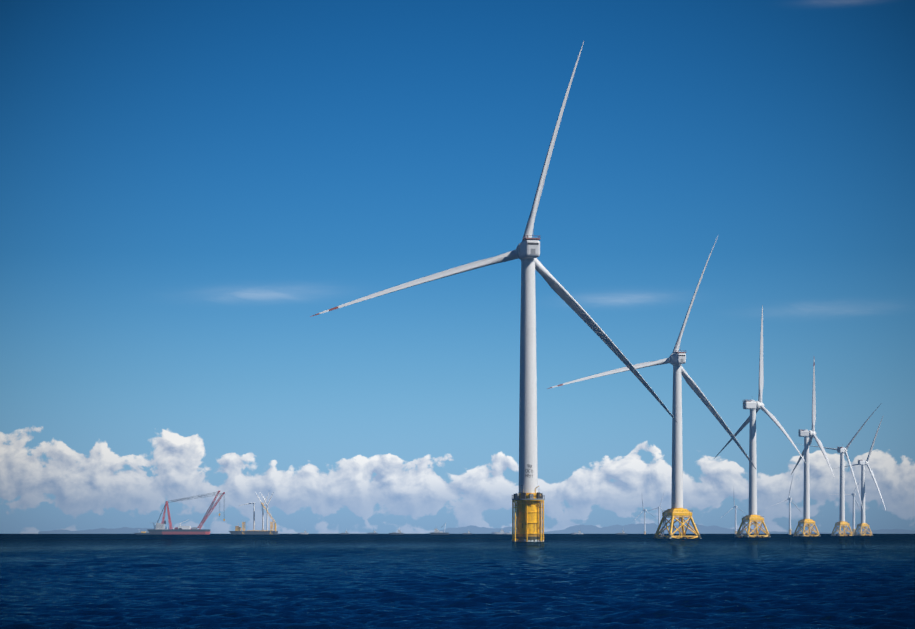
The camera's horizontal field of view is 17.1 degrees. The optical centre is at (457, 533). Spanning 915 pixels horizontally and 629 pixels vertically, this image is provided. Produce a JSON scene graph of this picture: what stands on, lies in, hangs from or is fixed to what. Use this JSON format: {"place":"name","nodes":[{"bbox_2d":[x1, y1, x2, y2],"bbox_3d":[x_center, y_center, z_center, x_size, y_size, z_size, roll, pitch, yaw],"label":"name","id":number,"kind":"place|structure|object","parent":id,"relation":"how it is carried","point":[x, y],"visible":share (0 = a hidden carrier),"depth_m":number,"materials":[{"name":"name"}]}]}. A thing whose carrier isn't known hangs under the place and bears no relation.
{"place":"outdoors","nodes":[
{"label":"outdoors","id":0,"kind":"place"},
{"bbox_2d":[0,534,914,628],"bbox_3d":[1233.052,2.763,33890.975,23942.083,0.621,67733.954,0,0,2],"label":"sea waves","id":1,"kind":"object","parent":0,"point":[374,581],"visible":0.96,"depth_m":169.70,"materials":[{"name":"liquid"}]},
{"bbox_2d":[512,535,872,541],"bbox_3d":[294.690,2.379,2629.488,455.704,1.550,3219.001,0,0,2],"label":"foundation foam","id":2,"kind":"object","parent":1,"relation":"on","point":[543,540],"visible":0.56,"depth_m":1033.07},
{"bbox_2d":[0,0,914,533],"label":"sky","id":3,"kind":"structure","parent":0,"point":[185,185],"materials":[{"name":"blue"}]},
{"bbox_2d":[38,523,914,533],"bbox_3d":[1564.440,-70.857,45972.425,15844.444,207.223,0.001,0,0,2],"label":"distant hills","id":4,"kind":"structure","parent":0,"point":[651,528],"depth_m":45952.31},
{"label":"sea","id":5,"kind":"structure","parent":0,"visible":0},
{"bbox_2d":[134,526,167,533],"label":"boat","id":6,"kind":"object","parent":5,"relation":"on","point":[144,532],"visible":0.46,"depth_m":9426.38,"materials":[{"name":"white paint"}]},
{"bbox_2d":[147,491,224,533],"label":"crane vessel","id":7,"kind":"object","parent":5,"relation":"on","point":[159,528],"visible":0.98,"depth_m":9017.56,"materials":[{"name":"red paint"}]},
{"bbox_2d":[229,492,277,533],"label":"installation vessel","id":8,"kind":"object","parent":5,"relation":"on","point":[253,531],"visible":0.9,"depth_m":9213.23,"materials":[{"name":"white paint"}]},
{"bbox_2d":[430,524,448,533],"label":"boat","id":9,"kind":"object","parent":5,"relation":"on","point":[440,532],"visible":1,"depth_m":9001.79,"materials":[{"name":"white paint"}]},
{"bbox_2d":[310,42,676,541],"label":"turbine","id":10,"kind":"object","parent":5,"relation":"on","point":[527,511],"visible":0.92,"depth_m":1034.26,"materials":[{"name":"white paint"}]},
{"bbox_2d":[637,499,655,533],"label":"turbine","id":11,"kind":"object","parent":5,"relation":"on","point":[644,510],"visible":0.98,"depth_m":11978.65,"materials":[{"name":"white paint"}]},
{"bbox_2d":[548,237,755,537],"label":"turbine","id":12,"kind":"object","parent":5,"relation":"on","point":[676,359],"visible":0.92,"depth_m":1705.54,"materials":[{"name":"white paint"}]},
{"bbox_2d":[642,494,663,530],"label":"turbine","id":13,"kind":"object","parent":5,"relation":"on","point":[659,508],"visible":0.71,"depth_m":10888.35,"materials":[{"name":"white paint"}]},
{"bbox_2d":[722,501,746,533],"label":"turbine","id":14,"kind":"object","parent":5,"relation":"on","point":[735,531],"visible":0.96,"depth_m":10558.21,"materials":[{"name":"white paint"}]},
{"bbox_2d":[716,305,805,536],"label":"turbine","id":15,"kind":"object","parent":5,"relation":"on","point":[754,406],"visible":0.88,"depth_m":2324.67,"materials":[{"name":"white paint"}]},
{"bbox_2d":[765,474,802,534],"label":"turbine","id":16,"kind":"object","parent":5,"relation":"on","point":[789,499],"visible":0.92,"depth_m":8342.57,"materials":[{"name":"white paint"}]},
{"bbox_2d":[791,359,834,535],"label":"turbine","id":17,"kind":"object","parent":5,"relation":"on","point":[807,434],"visible":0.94,"depth_m":2985.16,"materials":[{"name":"white paint"}]},
{"bbox_2d":[799,403,881,535],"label":"turbine","id":18,"kind":"object","parent":5,"relation":"on","point":[841,523],"visible":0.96,"depth_m":3583.24,"materials":[{"name":"white paint"}]},
{"bbox_2d":[833,480,860,533],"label":"turbine","id":19,"kind":"object","parent":5,"relation":"on","point":[853,494],"visible":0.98,"depth_m":7467.85,"materials":[{"name":"white paint"}]},
{"bbox_2d":[834,417,885,535],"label":"turbine","id":20,"kind":"object","parent":5,"relation":"on","point":[862,463],"visible":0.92,"depth_m":4212.49,"materials":[{"name":"white paint"}]}
]}

